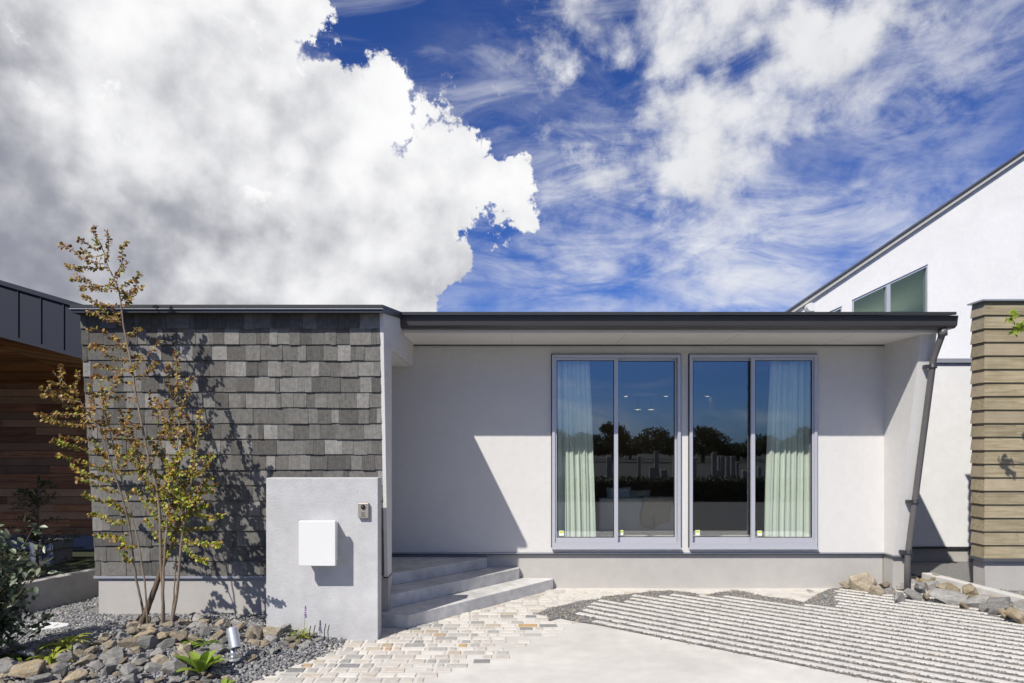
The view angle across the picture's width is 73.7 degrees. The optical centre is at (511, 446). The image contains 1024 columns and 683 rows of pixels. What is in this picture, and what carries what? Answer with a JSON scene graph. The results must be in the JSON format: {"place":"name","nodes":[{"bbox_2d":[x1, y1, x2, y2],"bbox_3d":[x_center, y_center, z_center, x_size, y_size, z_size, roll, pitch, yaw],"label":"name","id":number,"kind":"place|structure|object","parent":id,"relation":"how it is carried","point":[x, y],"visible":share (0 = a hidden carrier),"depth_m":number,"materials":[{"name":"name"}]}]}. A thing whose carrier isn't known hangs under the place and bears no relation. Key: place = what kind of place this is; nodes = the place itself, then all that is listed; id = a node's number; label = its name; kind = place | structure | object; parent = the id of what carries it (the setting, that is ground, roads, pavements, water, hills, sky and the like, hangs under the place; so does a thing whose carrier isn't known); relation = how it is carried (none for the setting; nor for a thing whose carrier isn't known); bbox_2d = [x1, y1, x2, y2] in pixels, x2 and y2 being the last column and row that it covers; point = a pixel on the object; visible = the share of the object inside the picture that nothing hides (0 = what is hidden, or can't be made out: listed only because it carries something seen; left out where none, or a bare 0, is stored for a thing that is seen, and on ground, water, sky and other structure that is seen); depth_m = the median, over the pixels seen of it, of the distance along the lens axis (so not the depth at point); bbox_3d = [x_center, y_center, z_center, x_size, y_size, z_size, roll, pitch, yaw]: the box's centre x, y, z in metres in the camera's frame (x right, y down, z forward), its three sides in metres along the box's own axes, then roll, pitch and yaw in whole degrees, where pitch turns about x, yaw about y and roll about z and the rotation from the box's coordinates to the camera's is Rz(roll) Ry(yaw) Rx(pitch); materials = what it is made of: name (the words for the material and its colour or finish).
{"place":"outdoors","nodes":[
{"label":"outdoors","id":0,"kind":"place"},
{"bbox_2d":[0,550,94,582],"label":"lawn","id":1,"kind":"structure","parent":0,"point":[78,564],"depth_m":8.82,"materials":[{"name":"plant"}]},
{"bbox_2d":[0,476,87,578],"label":"conifer","id":2,"kind":"object","parent":1,"relation":"on","point":[37,498],"visible":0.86,"depth_m":7.69,"materials":[{"name":"green plant"}]},
{"bbox_2d":[29,538,71,563],"bbox_3d":[-6.140,1.450,9.100,0.320,0.420,0.400,0,0,0],"label":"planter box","id":3,"kind":"object","parent":1,"relation":"on","point":[61,554],"visible":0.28,"depth_m":8.97,"materials":[{"name":"grey"}]},
{"bbox_2d":[0,596,345,682],"bbox_3d":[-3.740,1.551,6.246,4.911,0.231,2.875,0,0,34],"label":"gravel","id":4,"kind":"structure","parent":0,"point":[96,624],"depth_m":5.41,"materials":[{"name":"gravel"}]},
{"bbox_2d":[0,657,18,673],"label":"rock","id":5,"kind":"object","parent":4,"relation":"on","point":[7,664],"visible":0.52,"depth_m":4.67,"materials":[{"name":"stone"}]},
{"bbox_2d":[8,641,27,648],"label":"rock","id":6,"kind":"object","parent":4,"relation":"on","point":[17,645],"visible":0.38,"depth_m":5.10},
{"bbox_2d":[0,652,39,661],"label":"leaf plant","id":7,"kind":"object","parent":4,"relation":"on","point":[18,657],"visible":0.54,"depth_m":4.95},
{"bbox_2d":[15,649,36,658],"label":"rock","id":8,"kind":"object","parent":4,"relation":"on","point":[29,653],"visible":0.76,"depth_m":4.94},
{"bbox_2d":[8,659,45,677],"bbox_3d":[-3.228,1.491,4.568,0.145,0.112,0.220,0,0,35],"label":"rock","id":9,"kind":"object","parent":4,"relation":"on","point":[29,668],"visible":0.91,"depth_m":4.54,"materials":[{"name":"stone"}]},
{"bbox_2d":[0,515,63,654],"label":"evergreen shrub","id":10,"kind":"object","parent":4,"relation":"on","point":[8,618],"visible":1,"depth_m":4.93,"materials":[{"name":"green plant"}]},
{"bbox_2d":[17,642,49,650],"bbox_3d":[-3.611,1.531,5.165,0.259,0.083,0.254,0,0,-43],"label":"dark leaf plant","id":11,"kind":"object","parent":4,"relation":"on","point":[40,643],"visible":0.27,"depth_m":5.15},
{"bbox_2d":[28,643,41,651],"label":"rock","id":12,"kind":"object","parent":4,"relation":"on","point":[35,647],"visible":0.51,"depth_m":5.09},
{"bbox_2d":[25,673,51,682],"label":"rock","id":13,"kind":"object","parent":4,"relation":"on","point":[44,678],"visible":0.95,"depth_m":4.45,"materials":[{"name":"stone"}]},
{"bbox_2d":[23,649,76,663],"bbox_3d":[-3.295,1.529,4.891,0.353,0.119,0.343,0,0,0],"label":"yellow leaf plant","id":14,"kind":"object","parent":4,"relation":"on","point":[50,658],"visible":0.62,"depth_m":4.85,"materials":[{"name":"plant"}]},
{"bbox_2d":[30,622,69,629],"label":"stepping stone","id":15,"kind":"object","parent":4,"relation":"on","point":[53,626],"visible":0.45,"depth_m":5.83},
{"bbox_2d":[2,568,98,612],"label":"boundary wall","id":16,"kind":"structure","parent":4,"relation":"on","point":[59,589],"depth_m":6.73,"materials":[{"name":"concrete"}]},
{"bbox_2d":[51,660,67,676],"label":"rock","id":17,"kind":"object","parent":4,"relation":"on","point":[61,667],"visible":0.81,"depth_m":4.60,"materials":[{"name":"stone"}]},
{"bbox_2d":[38,633,91,651],"bbox_3d":[-3.330,1.462,5.111,0.365,0.121,0.326,0,0,0],"label":"yellow leaf plant","id":18,"kind":"object","parent":4,"relation":"on","point":[67,640],"visible":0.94,"depth_m":5.09,"materials":[{"name":"plant"}]},
{"bbox_2d":[56,651,77,662],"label":"rock","id":19,"kind":"object","parent":4,"relation":"on","point":[66,656],"visible":0.77,"depth_m":4.85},
{"bbox_2d":[61,668,87,682],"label":"rock","id":20,"kind":"object","parent":4,"relation":"on","point":[77,675],"visible":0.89,"depth_m":4.49,"materials":[{"name":"stone"}]},
{"bbox_2d":[66,638,89,651],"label":"rock","id":21,"kind":"object","parent":4,"relation":"on","point":[76,645],"visible":0.77,"depth_m":5.08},
{"bbox_2d":[72,653,96,666],"bbox_3d":[-3.032,1.516,4.844,0.165,0.069,0.105,-19,-9,-29],"label":"rock","id":22,"kind":"object","parent":4,"relation":"on","point":[87,659],"visible":0.94,"depth_m":4.82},
{"bbox_2d":[83,646,99,654],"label":"rock","id":23,"kind":"object","parent":4,"relation":"on","point":[93,650],"visible":0.8,"depth_m":4.97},
{"bbox_2d":[89,660,103,671],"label":"rock","id":24,"kind":"object","parent":4,"relation":"on","point":[97,665],"visible":0.98,"depth_m":4.75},
{"bbox_2d":[98,633,111,640],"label":"rock","id":25,"kind":"object","parent":4,"relation":"on","point":[104,636],"visible":0.96,"depth_m":5.25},
{"bbox_2d":[100,664,117,675],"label":"rock","id":26,"kind":"object","parent":4,"relation":"on","point":[108,669],"visible":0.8,"depth_m":4.67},
{"bbox_2d":[101,640,116,648],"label":"rock","id":27,"kind":"object","parent":4,"relation":"on","point":[108,644],"visible":0.94,"depth_m":5.11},
{"bbox_2d":[100,646,123,660],"bbox_3d":[-2.898,1.510,4.944,0.180,0.120,0.118,8,6,27],"label":"rock","id":28,"kind":"object","parent":4,"relation":"on","point":[116,651],"visible":0.6,"depth_m":4.94,"materials":[{"name":"stone"}]},
{"bbox_2d":[104,657,123,664],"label":"rock","id":29,"kind":"object","parent":4,"relation":"on","point":[114,660],"visible":0.7,"depth_m":4.86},
{"bbox_2d":[115,631,129,640],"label":"rock","id":30,"kind":"object","parent":4,"relation":"on","point":[120,636],"visible":0.84,"depth_m":5.21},
{"bbox_2d":[117,637,137,648],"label":"rock","id":31,"kind":"object","parent":4,"relation":"on","point":[127,642],"visible":0.83,"depth_m":5.11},
{"bbox_2d":[119,662,138,675],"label":"rock","id":32,"kind":"object","parent":4,"relation":"on","point":[127,668],"visible":0.62,"depth_m":4.61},
{"bbox_2d":[34,225,225,627],"bbox_3d":[-3.150,-0.131,5.602,1.760,3.306,0.671,0,0,0],"label":"young tree","id":33,"kind":"object","parent":4,"relation":"on","point":[180,498],"visible":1,"depth_m":5.56,"materials":[{"name":"green plant"}]},
{"bbox_2d":[122,673,137,682],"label":"rock","id":34,"kind":"object","parent":4,"relation":"on","point":[131,678],"visible":1,"depth_m":4.50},
{"bbox_2d":[123,620,138,627],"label":"rock","id":35,"kind":"object","parent":4,"relation":"on","point":[128,623],"visible":0.86,"depth_m":5.49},
{"bbox_2d":[126,626,139,633],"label":"rock","id":36,"kind":"object","parent":4,"relation":"on","point":[133,630],"visible":0.95,"depth_m":5.35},
{"bbox_2d":[129,646,141,653],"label":"rock","id":37,"kind":"object","parent":4,"relation":"on","point":[136,649],"visible":1,"depth_m":5.04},
{"bbox_2d":[135,657,146,665],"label":"rock","id":38,"kind":"object","parent":4,"relation":"on","point":[140,661],"visible":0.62,"depth_m":4.84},
{"bbox_2d":[134,626,156,637],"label":"rock","id":39,"kind":"object","parent":4,"relation":"on","point":[149,630],"visible":0.69,"depth_m":5.27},
{"bbox_2d":[137,623,155,629],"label":"rock","id":40,"kind":"object","parent":4,"relation":"on","point":[141,626],"visible":0.7,"depth_m":5.43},
{"bbox_2d":[136,635,159,649],"bbox_3d":[-2.743,1.484,5.140,0.163,0.119,0.114,2,-2,-23],"label":"rock","id":41,"kind":"object","parent":4,"relation":"on","point":[146,642],"visible":0.73,"depth_m":5.11,"materials":[{"name":"stone"}]},
{"bbox_2d":[144,662,161,671],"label":"rock","id":42,"kind":"object","parent":4,"relation":"on","point":[152,667],"visible":0.97,"depth_m":4.71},
{"bbox_2d":[150,647,162,658],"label":"rock","id":43,"kind":"object","parent":4,"relation":"on","point":[155,652],"visible":0.59,"depth_m":4.97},
{"bbox_2d":[151,654,170,664],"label":"rock","id":44,"kind":"object","parent":4,"relation":"on","point":[161,659],"visible":0.42,"depth_m":4.79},
{"bbox_2d":[157,632,170,641],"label":"rock","id":45,"kind":"object","parent":4,"relation":"on","point":[161,636],"visible":0.72,"depth_m":5.23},
{"bbox_2d":[157,637,177,649],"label":"rock","id":46,"kind":"object","parent":4,"relation":"on","point":[167,643],"visible":0.79,"depth_m":5.15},
{"bbox_2d":[160,658,186,674],"bbox_3d":[-2.349,1.541,4.739,0.164,0.110,0.115,-15,7,-17],"label":"rock","id":47,"kind":"object","parent":4,"relation":"on","point":[171,667],"visible":0.86,"depth_m":4.72,"materials":[{"name":"stone"}]},
{"bbox_2d":[168,676,182,682],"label":"rock","id":48,"kind":"object","parent":4,"relation":"on","point":[176,679],"visible":1,"depth_m":4.63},
{"bbox_2d":[169,631,187,641],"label":"rock","id":49,"kind":"object","parent":4,"relation":"on","point":[180,635],"visible":0.85,"depth_m":5.23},
{"bbox_2d":[177,618,190,625],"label":"rock","id":50,"kind":"object","parent":4,"relation":"on","point":[181,621],"visible":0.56,"depth_m":5.65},
{"bbox_2d":[177,643,191,658],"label":"rock","id":51,"kind":"object","parent":4,"relation":"on","point":[184,649],"visible":0.62,"depth_m":4.96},
{"bbox_2d":[188,634,202,642],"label":"rock","id":52,"kind":"object","parent":4,"relation":"on","point":[191,637],"visible":0.58,"depth_m":5.24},
{"bbox_2d":[188,612,203,621],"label":"rock","id":53,"kind":"object","parent":4,"relation":"on","point":[193,616],"visible":0.45,"depth_m":6.00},
{"bbox_2d":[174,650,224,672],"bbox_3d":[-2.185,1.495,4.777,0.336,0.182,0.290,0,0,-30],"label":"broad leaf plant","id":54,"kind":"object","parent":4,"relation":"on","point":[204,661],"visible":1,"depth_m":4.79,"materials":[{"name":"plant"}]},
{"bbox_2d":[198,626,212,636],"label":"rock","id":55,"kind":"object","parent":4,"relation":"on","point":[204,631],"visible":0.99,"depth_m":5.38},
{"bbox_2d":[193,640,220,647],"bbox_3d":[-2.319,1.501,5.199,0.211,0.063,0.193,0,0,0],"label":"fern clump","id":56,"kind":"object","parent":4,"relation":"on","point":[201,644],"visible":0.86,"depth_m":5.20,"materials":[{"name":"green plant"}]},
{"bbox_2d":[208,643,225,653],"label":"rock","id":57,"kind":"object","parent":4,"relation":"on","point":[219,648],"visible":0.97,"depth_m":5.11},
{"bbox_2d":[212,629,225,638],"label":"rock","id":58,"kind":"object","parent":4,"relation":"on","point":[219,633],"visible":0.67,"depth_m":5.37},
{"bbox_2d":[225,626,240,661],"bbox_3d":[-2.066,1.455,5.059,0.137,0.248,0.103,0,0,36],"label":"garden spotlight","id":59,"kind":"object","parent":4,"relation":"on","point":[233,637],"visible":1,"depth_m":5.04,"materials":[{"name":"silver metal"}]},
{"bbox_2d":[245,630,254,639],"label":"rock","id":60,"kind":"object","parent":4,"relation":"on","point":[249,635],"visible":0.88,"depth_m":5.39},
{"bbox_2d":[245,626,260,639],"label":"rock","id":61,"kind":"object","parent":4,"relation":"on","point":[256,630],"visible":0.69,"depth_m":5.49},
{"bbox_2d":[264,634,276,643],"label":"rock","id":62,"kind":"object","parent":4,"relation":"on","point":[270,638],"visible":0.73,"depth_m":5.48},
{"bbox_2d":[261,626,280,639],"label":"rock","id":63,"kind":"object","parent":4,"relation":"on","point":[266,630],"visible":0.73,"depth_m":5.57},
{"bbox_2d":[279,623,291,633],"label":"rock","id":64,"kind":"object","parent":4,"relation":"on","point":[285,627],"visible":0.69,"depth_m":5.73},
{"bbox_2d":[288,606,313,640],"bbox_3d":[-1.766,1.468,5.690,0.271,0.275,0.277,0,0,0],"label":"grass tuft","id":65,"kind":"object","parent":4,"relation":"on","point":[300,636],"visible":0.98,"depth_m":5.71,"materials":[{"name":"plant"}]},
{"bbox_2d":[0,0,1023,311],"label":"sky","id":66,"kind":"structure","parent":0,"point":[400,155],"materials":[{"name":"blue"}]},
{"bbox_2d":[252,589,821,682],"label":"paved path","id":67,"kind":"structure","parent":0,"point":[436,627],"depth_m":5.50,"materials":[{"name":"stone"}]},
{"bbox_2d":[243,588,884,682],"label":"pavement","id":68,"kind":"structure","parent":0,"point":[581,652],"depth_m":5.29,"materials":[{"name":"concrete"}]},
{"bbox_2d":[266,477,380,639],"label":"gate wall","id":69,"kind":"structure","parent":68,"relation":"on","point":[342,598],"depth_m":5.87,"materials":[{"name":"grey paint"}]},
{"bbox_2d":[299,520,337,565],"bbox_3d":[-1.627,0.805,5.782,0.307,0.376,0.174,0,0,0],"label":"letterbox","id":70,"kind":"object","parent":69,"relation":"attached to","point":[318,542],"visible":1,"depth_m":5.70,"materials":[{"name":"metal"}]},
{"bbox_2d":[299,520,336,565],"bbox_3d":[-1.627,0.805,5.720,0.307,0.376,0.049,0,0,0],"label":"door","id":71,"kind":"structure","parent":70,"relation":"in","point":[317,538],"depth_m":5.70,"materials":[{"name":"metal"}]},
{"bbox_2d":[358,503,368,517],"bbox_3d":[-1.271,0.543,5.847,0.091,0.128,0.044,0,0,0],"label":"intercom","id":72,"kind":"object","parent":69,"relation":"attached to","point":[363,510],"visible":1,"depth_m":5.83,"materials":[{"name":"silver metal"}]},
{"bbox_2d":[381,557,552,627],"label":"entrance steps","id":73,"kind":"structure","parent":68,"relation":"on","point":[425,590],"depth_m":7.19,"materials":[{"name":"concrete"}]},
{"bbox_2d":[848,572,876,591],"bbox_3d":[4.024,1.575,7.857,0.280,0.239,0.232,-11,-1,-1],"label":"rock","id":74,"kind":"object","parent":68,"relation":"on","point":[865,581],"visible":0.81,"depth_m":7.78,"materials":[{"name":"stone"}]},
{"bbox_2d":[911,579,922,592],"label":"rock","id":75,"kind":"object","parent":68,"relation":"on","point":[913,581],"visible":0.31,"depth_m":7.80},
{"bbox_2d":[942,582,957,590],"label":"rock","id":76,"kind":"object","parent":68,"relation":"on","point":[950,586],"visible":0.4,"depth_m":7.81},
{"bbox_2d":[962,583,978,595],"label":"rock","id":77,"kind":"object","parent":68,"relation":"on","point":[970,589],"visible":0.5,"depth_m":7.46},
{"bbox_2d":[922,573,1023,606],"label":"kerb","id":78,"kind":"structure","parent":68,"relation":"on","point":[981,589],"depth_m":7.47,"materials":[{"name":"concrete"}]},
{"bbox_2d":[1012,599,1023,611],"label":"rock","id":79,"kind":"object","parent":68,"relation":"on","point":[1018,605],"visible":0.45,"depth_m":6.87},
{"bbox_2d":[607,535,757,536],"bbox_3d":[2.225,1.175,8.775,1.950,0.029,0.450,0,0,0],"label":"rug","id":80,"kind":"object","parent":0,"point":[673,535],"visible":0.16,"depth_m":8.95,"materials":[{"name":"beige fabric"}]},
{"bbox_2d":[537,587,1023,682],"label":"gravel strip ground","id":81,"kind":"structure","parent":0,"point":[554,617],"depth_m":6.15,"materials":[{"name":"gravel"}]},
{"bbox_2d":[576,588,1023,682],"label":"paving strips","id":82,"kind":"object","parent":81,"relation":"on","point":[847,648],"visible":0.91,"depth_m":6.09,"materials":[{"name":"concrete"}]},
{"bbox_2d":[893,592,905,602],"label":"rock","id":83,"kind":"object","parent":82,"relation":"on","point":[899,596],"visible":0.88,"depth_m":7.23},
{"bbox_2d":[988,608,1000,615],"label":"rock","id":84,"kind":"object","parent":82,"relation":"on","point":[992,611],"visible":0.52,"depth_m":6.68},
{"bbox_2d":[986,597,1010,609],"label":"rock","id":85,"kind":"object","parent":82,"relation":"on","point":[999,602],"visible":0.73,"depth_m":6.77,"materials":[{"name":"stone"}]},
{"bbox_2d":[997,608,1012,619],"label":"rock","id":86,"kind":"object","parent":82,"relation":"on","point":[1001,611],"visible":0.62,"depth_m":6.52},
{"bbox_2d":[868,585,885,594],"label":"rock","id":87,"kind":"object","parent":81,"relation":"on","point":[873,589],"visible":0.91,"depth_m":7.63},
{"bbox_2d":[903,588,923,600],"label":"rock","id":88,"kind":"object","parent":81,"relation":"on","point":[912,594],"visible":0.76,"depth_m":7.38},
{"bbox_2d":[914,582,925,590],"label":"rock","id":89,"kind":"object","parent":81,"relation":"on","point":[920,585],"visible":1,"depth_m":7.67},
{"bbox_2d":[925,580,940,590],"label":"rock","id":90,"kind":"object","parent":81,"relation":"on","point":[931,585],"visible":0.48,"depth_m":7.76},
{"bbox_2d":[927,588,968,604],"bbox_3d":[4.633,1.597,7.223,0.388,0.180,0.260,0,0,-15],"label":"rock","id":91,"kind":"object","parent":81,"relation":"on","point":[946,596],"visible":0.87,"depth_m":7.19,"materials":[{"name":"stone"}]},
{"bbox_2d":[963,595,990,607],"bbox_3d":[4.806,1.598,7.038,0.274,0.168,0.162,0,0,37],"label":"rock","id":92,"kind":"object","parent":81,"relation":"on","point":[975,601],"visible":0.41,"depth_m":7.01,"materials":[{"name":"stone"}]},
{"bbox_2d":[978,601,990,612],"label":"rock","id":93,"kind":"object","parent":81,"relation":"on","point":[983,606],"visible":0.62,"depth_m":6.80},
{"bbox_2d":[1003,607,1023,623],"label":"rock","id":94,"kind":"object","parent":81,"relation":"on","point":[1015,614],"visible":0.99,"depth_m":6.34,"materials":[{"name":"stone"}]},
{"bbox_2d":[911,561,1023,595],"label":"side gravel ground","id":95,"kind":"structure","parent":0,"point":[961,570],"depth_m":9.05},
{"bbox_2d":[911,574,1023,603],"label":"gravel","id":96,"kind":"structure","parent":95,"relation":"on","point":[1018,592],"depth_m":7.57,"materials":[{"name":"stone"}]},
{"bbox_2d":[967,299,1023,590],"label":"timber screen","id":97,"kind":"object","parent":95,"relation":"on","point":[996,555],"visible":1,"depth_m":7.64,"materials":[{"name":"brown wood"}]},
{"bbox_2d":[1005,309,1023,336],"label":"maple","id":98,"kind":"object","parent":95,"relation":"on","point":[1017,327],"visible":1,"depth_m":6.45,"materials":[{"name":"green plant"}]},
{"label":"ground","id":99,"kind":"structure","parent":0,"visible":0},
{"bbox_2d":[0,280,93,549],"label":"timber house","id":100,"kind":"structure","parent":99,"relation":"on","point":[40,337],"depth_m":10.20,"materials":[{"name":"brown wood"}]},
{"bbox_2d":[69,305,958,614],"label":"house","id":101,"kind":"structure","parent":99,"relation":"on","point":[443,425],"depth_m":7.96,"materials":[{"name":"white paint"}]},
{"bbox_2d":[557,361,595,536],"bbox_3d":[0.755,0.053,8.169,0.710,2.234,0.073,0,0,0],"label":"curtain","id":102,"kind":"object","parent":101,"relation":"hanging from","point":[575,491],"visible":0.88,"depth_m":8.17,"materials":[{"name":"fabric"}]},
{"bbox_2d":[551,354,681,548],"bbox_3d":[1.218,0.051,8.018,1.520,2.278,0.165,0,0,0],"label":"window","id":103,"kind":"structure","parent":101,"relation":"in","point":[615,542],"depth_m":7.98,"materials":[{"name":"metal"}]},
{"bbox_2d":[595,498,673,534],"bbox_3d":[1.760,0.940,9.600,1.180,0.500,0.800,0,0,0],"label":"sofa","id":104,"kind":"object","parent":101,"relation":"on","point":[629,510],"visible":0.52,"depth_m":9.20,"materials":[{"name":"grey fabric"}]},
{"bbox_2d":[606,487,630,497],"bbox_3d":[1.495,0.725,9.542,0.360,0.340,0.130,0,-14,-7],"label":"cushion","id":105,"kind":"object","parent":104,"relation":"on","point":[623,492],"visible":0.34,"depth_m":9.51,"materials":[{"name":"blue fabric"}]},
{"bbox_2d":[629,490,649,497],"bbox_3d":[1.763,0.743,9.550,0.340,0.300,0.130,0,-11,6],"label":"cushion","id":106,"kind":"object","parent":104,"relation":"on","point":[634,493],"visible":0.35,"depth_m":9.51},
{"bbox_2d":[638,496,673,528],"bbox_3d":[1.950,0.886,9.269,0.461,0.430,0.194,0,0,0],"label":"throw blanket","id":107,"kind":"object","parent":104,"relation":"on","point":[655,511],"visible":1,"depth_m":9.19,"materials":[{"name":"fabric"}]},
{"bbox_2d":[688,354,818,548],"bbox_3d":[2.817,0.051,8.018,1.508,2.278,0.165,0,0,0],"label":"window","id":108,"kind":"structure","parent":101,"relation":"in","point":[694,542],"depth_m":7.98,"materials":[{"name":"metal"}]},
{"bbox_2d":[764,361,808,536],"bbox_3d":[3.290,0.053,8.169,0.740,2.234,0.074,0,0,0],"label":"curtain","id":109,"kind":"object","parent":101,"relation":"hanging from","point":[787,486],"visible":0.96,"depth_m":8.17,"materials":[{"name":"fabric"}]},
{"bbox_2d":[785,150,1023,357],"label":"white house","id":110,"kind":"structure","parent":99,"relation":"on","point":[959,252],"depth_m":14.00,"materials":[{"name":"paint"}]},
{"bbox_2d":[804,303,815,311],"bbox_3d":[6.066,-2.839,13.915,0.168,0.168,0.170,0,0,0],"label":"wall vent","id":111,"kind":"object","parent":110,"relation":"attached to","point":[809,307],"depth_m":13.83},
{"bbox_2d":[852,265,926,311],"bbox_3d":[7.748,-2.496,14.060,1.558,2.511,0.120,0,0,0],"label":"window","id":112,"kind":"structure","parent":110,"relation":"in","point":[886,288],"depth_m":14.02,"materials":[{"name":"metal"}]},
{"bbox_2d":[911,358,972,560],"bbox_3d":[8.415,0.335,10.830,7.170,3.150,2.540,0,0,0],"label":"white annex","id":113,"kind":"object","parent":99,"relation":"on","point":[942,531],"depth_m":9.60,"materials":[{"name":"paint"}]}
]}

